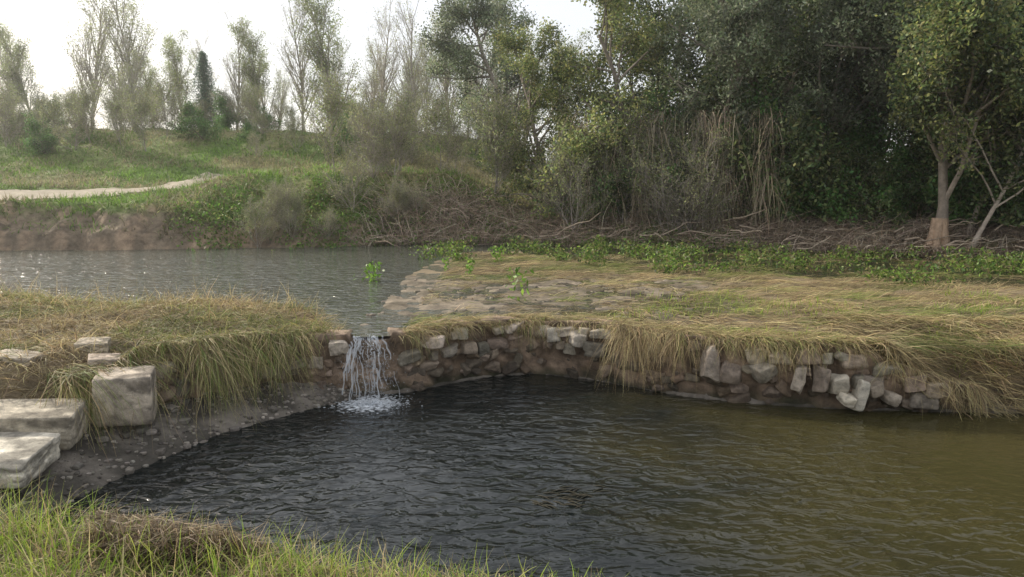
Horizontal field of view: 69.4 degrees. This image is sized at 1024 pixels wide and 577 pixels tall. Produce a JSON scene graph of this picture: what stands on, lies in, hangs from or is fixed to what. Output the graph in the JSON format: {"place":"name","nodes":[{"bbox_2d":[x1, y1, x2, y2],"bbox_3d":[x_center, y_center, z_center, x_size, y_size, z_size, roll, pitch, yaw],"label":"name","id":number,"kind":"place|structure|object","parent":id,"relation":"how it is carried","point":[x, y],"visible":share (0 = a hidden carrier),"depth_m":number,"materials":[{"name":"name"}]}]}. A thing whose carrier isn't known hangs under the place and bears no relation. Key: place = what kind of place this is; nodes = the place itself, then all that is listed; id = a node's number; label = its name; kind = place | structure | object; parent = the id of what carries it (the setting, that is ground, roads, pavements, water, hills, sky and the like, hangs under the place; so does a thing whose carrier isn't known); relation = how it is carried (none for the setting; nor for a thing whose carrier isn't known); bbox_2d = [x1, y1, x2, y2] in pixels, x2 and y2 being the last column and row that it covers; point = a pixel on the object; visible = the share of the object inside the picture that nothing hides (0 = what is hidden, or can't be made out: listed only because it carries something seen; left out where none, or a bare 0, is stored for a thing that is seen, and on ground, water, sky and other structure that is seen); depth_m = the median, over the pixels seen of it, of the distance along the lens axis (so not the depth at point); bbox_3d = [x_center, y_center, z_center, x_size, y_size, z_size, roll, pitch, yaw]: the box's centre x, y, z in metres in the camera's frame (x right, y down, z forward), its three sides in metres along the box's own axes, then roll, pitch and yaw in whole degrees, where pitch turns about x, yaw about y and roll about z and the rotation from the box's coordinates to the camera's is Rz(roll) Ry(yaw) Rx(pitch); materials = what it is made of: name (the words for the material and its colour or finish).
{"place":"outdoors","nodes":[
{"label":"outdoors","id":0,"kind":"place"},
{"bbox_2d":[0,171,226,199],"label":"dirt path","id":1,"kind":"structure","parent":0,"point":[29,193],"depth_m":27.26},
{"bbox_2d":[0,0,910,169],"label":"sky","id":2,"kind":"structure","parent":0,"point":[40,21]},
{"bbox_2d":[0,127,1023,576],"bbox_3d":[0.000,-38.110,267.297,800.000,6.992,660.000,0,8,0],"label":"ground","id":3,"kind":"structure","parent":0,"point":[112,237],"depth_m":14.69,"materials":[{"name":"soil"}]},
{"bbox_2d":[0,349,45,366],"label":"stone block","id":4,"kind":"structure","parent":3,"relation":"on","point":[25,360],"depth_m":8.41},
{"bbox_2d":[0,20,47,111],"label":"poplar tree","id":5,"kind":"object","parent":3,"relation":"on","point":[16,81],"visible":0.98,"depth_m":43.00,"materials":[{"name":"green plant"}]},
{"bbox_2d":[0,432,60,488],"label":"stone block","id":6,"kind":"structure","parent":3,"relation":"on","point":[22,453],"depth_m":6.94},
{"bbox_2d":[0,398,88,449],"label":"stone block","id":7,"kind":"structure","parent":3,"relation":"on","point":[25,415],"depth_m":7.48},
{"bbox_2d":[57,0,124,128],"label":"poplar tree","id":8,"kind":"object","parent":3,"relation":"on","point":[99,42],"visible":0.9,"depth_m":44.35,"materials":[{"name":"green plant"}]},
{"bbox_2d":[74,337,110,352],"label":"stone block","id":9,"kind":"structure","parent":3,"relation":"on","point":[105,347],"depth_m":8.99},
{"bbox_2d":[88,353,120,370],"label":"stone block","id":10,"kind":"structure","parent":3,"relation":"on","point":[99,358],"depth_m":8.62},
{"bbox_2d":[92,365,156,426],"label":"stone block","id":11,"kind":"structure","parent":3,"relation":"on","point":[138,382],"depth_m":8.16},
{"bbox_2d":[87,0,162,128],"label":"poplar tree","id":12,"kind":"object","parent":3,"relation":"on","point":[129,45],"visible":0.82,"depth_m":44.60,"materials":[{"name":"green plant"}]},
{"bbox_2d":[114,49,148,114],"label":"poplar tree","id":13,"kind":"object","parent":3,"relation":"on","point":[130,84],"visible":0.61,"depth_m":42.38,"materials":[{"name":"green plant"}]},
{"bbox_2d":[14,326,328,459],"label":"overhanging grass","id":14,"kind":"structure","parent":3,"relation":"on","point":[208,351],"depth_m":9.18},
{"bbox_2d":[0,274,349,417],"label":"mound grass","id":15,"kind":"structure","parent":3,"relation":"on","point":[110,324],"depth_m":10.71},
{"bbox_2d":[156,27,197,115],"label":"poplar tree","id":16,"kind":"object","parent":3,"relation":"on","point":[175,56],"visible":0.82,"depth_m":46.96,"materials":[{"name":"green plant"}]},
{"bbox_2d":[0,380,361,521],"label":"gravel","id":17,"kind":"structure","parent":3,"relation":"on","point":[146,430],"depth_m":8.39,"materials":[{"name":"stone"}]},
{"bbox_2d":[188,49,219,128],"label":"conifer tree","id":18,"kind":"object","parent":3,"relation":"on","point":[204,65],"visible":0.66,"depth_m":44.49,"materials":[{"name":"green plant"}]},
{"bbox_2d":[216,2,258,128],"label":"poplar tree","id":19,"kind":"object","parent":3,"relation":"on","point":[235,87],"visible":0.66,"depth_m":44.03,"materials":[{"name":"green plant"}]},
{"bbox_2d":[230,194,274,247],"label":"bare shrub","id":20,"kind":"object","parent":3,"relation":"on","point":[251,211],"visible":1,"depth_m":24.10,"materials":[{"name":"grey plant"}]},
{"bbox_2d":[222,14,284,114],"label":"poplar tree","id":21,"kind":"object","parent":3,"relation":"on","point":[251,63],"visible":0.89,"depth_m":43.38,"materials":[{"name":"green plant"}]},
{"bbox_2d":[0,68,532,175],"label":"hilltop thicket","id":22,"kind":"object","parent":3,"relation":"on","point":[38,119],"visible":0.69,"depth_m":36.93,"materials":[{"name":"green plant"}]},
{"bbox_2d":[0,124,541,244],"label":"bank grass","id":23,"kind":"structure","parent":3,"relation":"on","point":[183,189],"depth_m":29.91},
{"bbox_2d":[265,64,293,129],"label":"poplar tree","id":24,"kind":"object","parent":3,"relation":"on","point":[279,111],"visible":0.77,"depth_m":48.73,"materials":[{"name":"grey plant"}]},
{"bbox_2d":[257,171,311,223],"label":"bare shrub","id":25,"kind":"object","parent":3,"relation":"on","point":[287,190],"visible":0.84,"depth_m":24.74,"materials":[{"name":"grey plant"}]},
{"bbox_2d":[276,204,304,238],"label":"bare shrub","id":26,"kind":"object","parent":3,"relation":"on","point":[288,217],"visible":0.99,"depth_m":24.48,"materials":[{"name":"grey plant"}]},
{"bbox_2d":[267,0,324,129],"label":"poplar tree","id":27,"kind":"object","parent":3,"relation":"on","point":[301,83],"visible":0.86,"depth_m":44.69,"materials":[{"name":"green plant"}]},
{"bbox_2d":[0,467,650,576],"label":"foreground grass","id":28,"kind":"structure","parent":3,"relation":"on","point":[148,538],"depth_m":4.10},
{"bbox_2d":[286,0,365,118],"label":"poplar tree","id":29,"kind":"object","parent":3,"relation":"on","point":[318,41],"visible":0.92,"depth_m":44.26,"materials":[{"name":"green plant"}]},
{"bbox_2d":[309,202,342,239],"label":"bare shrub","id":30,"kind":"object","parent":3,"relation":"on","point":[328,216],"visible":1,"depth_m":24.88,"materials":[{"name":"grey plant"}]},
{"bbox_2d":[288,61,368,171],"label":"bare shrub","id":31,"kind":"object","parent":3,"relation":"on","point":[331,105],"visible":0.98,"depth_m":29.87,"materials":[{"name":"green plant"}]},
{"bbox_2d":[314,143,379,212],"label":"bare shrub","id":32,"kind":"object","parent":3,"relation":"on","point":[347,187],"visible":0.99,"depth_m":26.01,"materials":[{"name":"grey plant"}]},
{"bbox_2d":[326,99,396,172],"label":"bare shrub","id":33,"kind":"object","parent":3,"relation":"on","point":[349,146],"visible":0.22,"depth_m":31.15,"materials":[{"name":"grey plant"}]},
{"bbox_2d":[356,36,390,109],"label":"poplar tree","id":34,"kind":"object","parent":3,"relation":"on","point":[371,72],"visible":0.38,"depth_m":48.53,"materials":[{"name":"green plant"}]},
{"bbox_2d":[336,89,414,177],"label":"bare shrub","id":35,"kind":"object","parent":3,"relation":"on","point":[367,124],"visible":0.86,"depth_m":28.06,"materials":[{"name":"grey plant"}]},
{"bbox_2d":[358,0,415,111],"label":"poplar tree","id":36,"kind":"object","parent":3,"relation":"on","point":[381,81],"visible":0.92,"depth_m":46.12,"materials":[{"name":"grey plant"}]},
{"bbox_2d":[355,99,425,175],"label":"bare shrub","id":37,"kind":"object","parent":3,"relation":"on","point":[396,128],"visible":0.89,"depth_m":28.31,"materials":[{"name":"grey plant"}]},
{"bbox_2d":[367,172,417,218],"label":"bare shrub","id":38,"kind":"object","parent":3,"relation":"on","point":[392,187],"visible":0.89,"depth_m":26.25,"materials":[{"name":"grey plant"}]},
{"bbox_2d":[372,87,425,173],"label":"bare shrub","id":39,"kind":"object","parent":3,"relation":"on","point":[400,104],"visible":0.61,"depth_m":29.04,"materials":[{"name":"grey plant"}]},
{"bbox_2d":[383,0,432,132],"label":"poplar tree","id":40,"kind":"object","parent":3,"relation":"on","point":[412,77],"visible":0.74,"depth_m":45.00,"materials":[{"name":"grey plant"}]},
{"bbox_2d":[396,179,430,215],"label":"bare shrub","id":41,"kind":"object","parent":3,"relation":"on","point":[417,192],"visible":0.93,"depth_m":26.42,"materials":[{"name":"grey plant"}]},
{"bbox_2d":[405,35,443,129],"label":"poplar tree","id":42,"kind":"object","parent":3,"relation":"on","point":[424,87],"visible":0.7,"depth_m":42.84,"materials":[{"name":"grey plant"}]},
{"bbox_2d":[406,85,474,169],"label":"bare shrub","id":43,"kind":"object","parent":3,"relation":"on","point":[434,115],"visible":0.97,"depth_m":29.75,"materials":[{"name":"grey plant"}]},
{"bbox_2d":[414,0,475,129],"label":"poplar tree","id":44,"kind":"object","parent":3,"relation":"on","point":[446,86],"visible":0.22,"depth_m":46.02,"materials":[{"name":"grey plant"}]},
{"bbox_2d":[427,114,474,174],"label":"bare shrub","id":45,"kind":"object","parent":3,"relation":"on","point":[458,143],"visible":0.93,"depth_m":29.91,"materials":[{"name":"grey plant"}]},
{"bbox_2d":[157,167,774,251],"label":"bank herbs","id":46,"kind":"object","parent":3,"relation":"on","point":[224,217],"visible":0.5,"depth_m":25.65,"materials":[{"name":"green plant"}]},
{"bbox_2d":[411,0,556,185],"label":"broadleaf tree","id":47,"kind":"object","parent":3,"relation":"on","point":[457,51],"visible":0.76,"depth_m":33.09,"materials":[{"name":"green plant"}]},
{"bbox_2d":[460,73,535,191],"bbox_3d":[-0.681,-5.854,28.892,2.882,4.891,3.489,5,10,30],"label":"broadleaf tree","id":48,"kind":"object","parent":3,"relation":"on","point":[494,116],"visible":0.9,"depth_m":28.38,"materials":[{"name":"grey plant"}]},
{"bbox_2d":[473,115,528,191],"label":"bare shrub","id":49,"kind":"object","parent":3,"relation":"on","point":[504,163],"visible":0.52,"depth_m":28.89,"materials":[{"name":"grey plant"}]},
{"bbox_2d":[468,15,600,210],"bbox_3d":[1.122,-6.669,29.731,5.029,8.403,6.808,-7,11,-40],"label":"broadleaf tree","id":50,"kind":"object","parent":3,"relation":"on","point":[550,95],"visible":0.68,"depth_m":28.87,"materials":[{"name":"green plant"}]},
{"bbox_2d":[360,278,730,325],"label":"paving stones","id":51,"kind":"object","parent":3,"relation":"on","point":[501,303],"visible":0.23,"depth_m":14.05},
{"bbox_2d":[119,315,981,411],"bbox_3d":[0.485,1.217,10.588,11.189,1.271,3.036,-1,8,-5],"label":"stone weir","id":52,"kind":"object","parent":3,"relation":"on","point":[352,363],"visible":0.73,"depth_m":10.39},
{"bbox_2d":[529,134,595,225],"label":"bare shrub","id":53,"kind":"object","parent":3,"relation":"on","point":[562,197],"visible":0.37,"depth_m":26.84,"materials":[{"name":"brown plant"}]},
{"bbox_2d":[522,120,608,233],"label":"bare shrub","id":54,"kind":"object","parent":3,"relation":"on","point":[564,183],"visible":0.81,"depth_m":25.69,"materials":[{"name":"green plant"}]},
{"bbox_2d":[543,28,595,140],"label":"tree","id":55,"kind":"object","parent":3,"relation":"on","point":[571,49],"visible":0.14,"depth_m":45.45,"materials":[{"name":"green plant"}]},
{"bbox_2d":[532,155,618,220],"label":"shrub","id":56,"kind":"object","parent":3,"relation":"on","point":[598,209],"visible":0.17,"depth_m":26.71,"materials":[{"name":"green plant"}]},
{"bbox_2d":[474,0,692,225],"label":"broadleaf tree","id":57,"kind":"object","parent":3,"relation":"on","point":[609,23],"visible":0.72,"depth_m":26.60,"materials":[{"name":"green plant"}]},
{"bbox_2d":[569,118,631,232],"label":"bare shrub","id":58,"kind":"object","parent":3,"relation":"on","point":[604,166],"visible":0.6,"depth_m":25.87,"materials":[{"name":"brown plant"}]},
{"bbox_2d":[584,105,637,219],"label":"shrub","id":59,"kind":"object","parent":3,"relation":"on","point":[618,198],"visible":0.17,"depth_m":26.10,"materials":[{"name":"green plant"}]},
{"bbox_2d":[598,149,652,222],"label":"bare shrub","id":60,"kind":"object","parent":3,"relation":"on","point":[624,162],"visible":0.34,"depth_m":26.14,"materials":[{"name":"brown plant"}]},
{"bbox_2d":[590,96,677,225],"bbox_3d":[4.250,-4.277,26.352,3.002,5.096,3.635,6,10,36],"label":"bare shrub","id":61,"kind":"object","parent":3,"relation":"on","point":[631,144],"visible":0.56,"depth_m":25.60,"materials":[{"name":"brown plant"}]},
{"bbox_2d":[622,102,700,220],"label":"bare shrub","id":62,"kind":"object","parent":3,"relation":"on","point":[655,149],"visible":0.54,"depth_m":25.23,"materials":[{"name":"brown plant"}]},
{"bbox_2d":[634,82,699,218],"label":"shrub","id":63,"kind":"object","parent":3,"relation":"on","point":[667,113],"visible":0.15,"depth_m":25.89,"materials":[{"name":"green plant"}]},
{"bbox_2d":[577,0,758,131],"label":"broadleaf tree","id":64,"kind":"object","parent":3,"relation":"on","point":[658,11],"visible":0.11,"depth_m":30.75,"materials":[{"name":"green plant"}]},
{"bbox_2d":[553,103,795,240],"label":"dead vines","id":65,"kind":"object","parent":3,"relation":"on","point":[747,165],"visible":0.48,"depth_m":24.51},
{"bbox_2d":[340,170,1023,260],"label":"driftwood brush","id":66,"kind":"object","parent":3,"relation":"on","point":[914,233],"visible":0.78,"depth_m":24.65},
{"bbox_2d":[633,129,739,234],"bbox_3d":[5.705,-3.445,25.111,3.282,4.058,3.574,-4,9,-25],"label":"bare shrub","id":67,"kind":"object","parent":3,"relation":"on","point":[672,179],"visible":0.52,"depth_m":24.69,"materials":[{"name":"brown plant"}]},
{"bbox_2d":[632,112,742,232],"bbox_3d":[6.092,-3.648,24.657,3.634,4.494,3.958,6,10,34],"label":"bare shrub","id":68,"kind":"object","parent":3,"relation":"on","point":[687,181],"visible":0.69,"depth_m":24.23,"materials":[{"name":"brown plant"}]},
{"bbox_2d":[658,148,737,231],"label":"bare shrub","id":69,"kind":"object","parent":3,"relation":"on","point":[708,209],"visible":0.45,"depth_m":24.37,"materials":[{"name":"brown plant"}]},
{"bbox_2d":[399,314,1014,421],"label":"overhanging grass","id":70,"kind":"structure","parent":3,"relation":"on","point":[642,339],"depth_m":10.14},
{"bbox_2d":[393,232,1023,378],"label":"dry grass","id":71,"kind":"structure","parent":3,"relation":"on","point":[986,304],"depth_m":12.86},
{"bbox_2d":[630,119,786,224],"bbox_3d":[6.736,-3.547,25.707,3.748,4.707,5.378,-8,11,-43],"label":"shrub","id":72,"kind":"object","parent":3,"relation":"on","point":[687,144],"visible":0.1,"depth_m":24.94,"materials":[{"name":"green plant"}]},
{"bbox_2d":[681,122,751,233],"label":"bare shrub","id":73,"kind":"object","parent":3,"relation":"on","point":[700,174],"visible":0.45,"depth_m":24.16,"materials":[{"name":"brown plant"}]},
{"bbox_2d":[641,0,821,157],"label":"broadleaf tree","id":74,"kind":"object","parent":3,"relation":"on","point":[731,50],"visible":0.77,"depth_m":23.95,"materials":[{"name":"green plant"}]},
{"bbox_2d":[651,0,848,215],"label":"broadleaf tree","id":75,"kind":"object","parent":3,"relation":"on","point":[797,25],"visible":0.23,"depth_m":25.75,"materials":[{"name":"green plant"}]},
{"bbox_2d":[734,176,816,220],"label":"shrub","id":76,"kind":"object","parent":3,"relation":"on","point":[792,206],"visible":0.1,"depth_m":24.46,"materials":[{"name":"green plant"}]},
{"bbox_2d":[657,0,894,162],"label":"broadleaf tree","id":77,"kind":"object","parent":3,"relation":"on","point":[857,92],"visible":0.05,"depth_m":28.41,"materials":[{"name":"green plant"}]},
{"bbox_2d":[728,68,833,217],"bbox_3d":[8.243,-3.868,26.009,4.367,7.226,6.106,-4,9,-27],"label":"shrub","id":78,"kind":"object","parent":3,"relation":"on","point":[764,104],"visible":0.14,"depth_m":24.44,"materials":[{"name":"green plant"}]},
{"bbox_2d":[684,0,893,140],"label":"broadleaf tree","id":79,"kind":"object","parent":3,"relation":"on","point":[798,34],"visible":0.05,"depth_m":27.07,"materials":[{"name":"green plant"}]},
{"bbox_2d":[710,94,910,226],"bbox_3d":[9.562,-3.533,24.313,6.238,5.460,4.347,6,10,35],"label":"shrub","id":80,"kind":"object","parent":3,"relation":"on","point":[796,169],"visible":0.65,"depth_m":23.73,"materials":[{"name":"green plant"}]},
{"bbox_2d":[783,84,871,221],"bbox_3d":[9.832,-3.594,25.717,4.006,6.630,5.602,-2,8,-13],"label":"shrub","id":81,"kind":"object","parent":3,"relation":"on","point":[821,123],"visible":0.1,"depth_m":24.12,"materials":[{"name":"green plant"}]},
{"bbox_2d":[799,102,885,228],"bbox_3d":[11.198,-3.248,24.975,3.698,6.119,5.170,7,11,40],"label":"shrub","id":82,"kind":"object","parent":3,"relation":"on","point":[842,209],"visible":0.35,"depth_m":23.91,"materials":[{"name":"green plant"}]},
{"bbox_2d":[762,0,931,222],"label":"broadleaf tree","id":83,"kind":"object","parent":3,"relation":"on","point":[836,105],"visible":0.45,"depth_m":25.12,"materials":[{"name":"green plant"}]},
{"bbox_2d":[779,3,918,163],"bbox_3d":[12.928,-7.817,29.323,7.690,10.170,9.003,-3,9,-17],"label":"broadleaf tree","id":84,"kind":"object","parent":3,"relation":"on","point":[849,73],"visible":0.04,"depth_m":27.44,"materials":[{"name":"green plant"}]},
{"bbox_2d":[807,116,891,221],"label":"shrub","id":85,"kind":"object","parent":3,"relation":"on","point":[872,150],"visible":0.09,"depth_m":24.86,"materials":[{"name":"green plant"}]},
{"bbox_2d":[802,137,912,235],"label":"shrub","id":86,"kind":"object","parent":3,"relation":"on","point":[865,168],"visible":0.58,"depth_m":23.34,"materials":[{"name":"green plant"}]},
{"bbox_2d":[862,159,953,222],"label":"shrub","id":87,"kind":"object","parent":3,"relation":"on","point":[913,190],"visible":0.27,"depth_m":23.53,"materials":[{"name":"green plant"}]},
{"bbox_2d":[796,0,1020,219],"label":"broadleaf tree","id":88,"kind":"object","parent":3,"relation":"on","point":[850,6],"visible":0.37,"depth_m":22.41,"materials":[{"name":"green plant"}]},
{"bbox_2d":[869,124,948,223],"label":"shrub","id":89,"kind":"object","parent":3,"relation":"on","point":[898,158],"visible":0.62,"depth_m":23.30,"materials":[{"name":"green plant"}]},
{"bbox_2d":[812,307,1023,419],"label":"bank grass","id":90,"kind":"structure","parent":3,"relation":"on","point":[918,361],"depth_m":10.30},
{"bbox_2d":[856,0,1023,257],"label":"willow tree","id":91,"kind":"object","parent":3,"relation":"on","point":[970,21],"visible":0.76,"depth_m":19.38,"materials":[{"name":"green plant"}]},
{"bbox_2d":[885,4,1023,253],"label":"willow tree","id":92,"kind":"object","parent":3,"relation":"on","point":[962,145],"visible":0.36,"depth_m":20.17,"materials":[{"name":"green plant"}]},
{"bbox_2d":[916,163,997,225],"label":"shrub","id":93,"kind":"object","parent":3,"relation":"on","point":[929,200],"visible":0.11,"depth_m":22.20,"materials":[{"name":"green plant"}]},
{"bbox_2d":[898,132,1022,241],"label":"shrub","id":94,"kind":"object","parent":3,"relation":"on","point":[962,185],"visible":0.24,"depth_m":22.26,"materials":[{"name":"green plant"}]},
{"bbox_2d":[902,130,1023,239],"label":"shrub","id":95,"kind":"object","parent":3,"relation":"on","point":[929,171],"visible":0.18,"depth_m":21.93,"materials":[{"name":"green plant"}]},
{"bbox_2d":[917,0,1023,198],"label":"broadleaf tree","id":96,"kind":"object","parent":3,"relation":"on","point":[1019,87],"visible":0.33,"depth_m":19.96,"materials":[{"name":"green plant"}]},
{"bbox_2d":[919,19,1023,237],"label":"willow tree","id":97,"kind":"object","parent":3,"relation":"on","point":[976,210],"visible":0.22,"depth_m":20.25,"materials":[{"name":"green plant"}]},
{"bbox_2d":[927,116,1022,227],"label":"shrub","id":98,"kind":"object","parent":3,"relation":"on","point":[957,208],"visible":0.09,"depth_m":22.02,"materials":[{"name":"green plant"}]},
{"bbox_2d":[955,116,1023,253],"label":"shrub","id":99,"kind":"object","parent":3,"relation":"on","point":[981,159],"visible":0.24,"depth_m":21.52,"materials":[{"name":"green plant"}]},
{"bbox_2d":[990,107,1023,228],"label":"shrub","id":100,"kind":"object","parent":3,"relation":"on","point":[1014,199],"visible":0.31,"depth_m":21.20,"materials":[{"name":"green plant"}]},
{"bbox_2d":[0,243,1023,338],"bbox_3d":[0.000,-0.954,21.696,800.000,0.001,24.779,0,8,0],"label":"river water","id":101,"kind":"structure","parent":0,"point":[328,272],"depth_m":17.35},
{"bbox_2d":[354,245,533,300],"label":"water weeds","id":102,"kind":"object","parent":101,"relation":"on","point":[371,275],"visible":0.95,"depth_m":16.24,"materials":[{"name":"green plant"}]},
{"bbox_2d":[401,234,1023,287],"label":"water weeds","id":103,"kind":"object","parent":101,"relation":"in","point":[673,256],"visible":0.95,"depth_m":19.23,"materials":[{"name":"green plant"}]},
{"bbox_2d":[22,374,1023,576],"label":"pool water","id":104,"kind":"structure","parent":0,"point":[699,487],"depth_m":7.38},
{"bbox_2d":[531,485,611,508],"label":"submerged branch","id":105,"kind":"object","parent":104,"relation":"in","point":[563,497],"visible":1,"depth_m":7.09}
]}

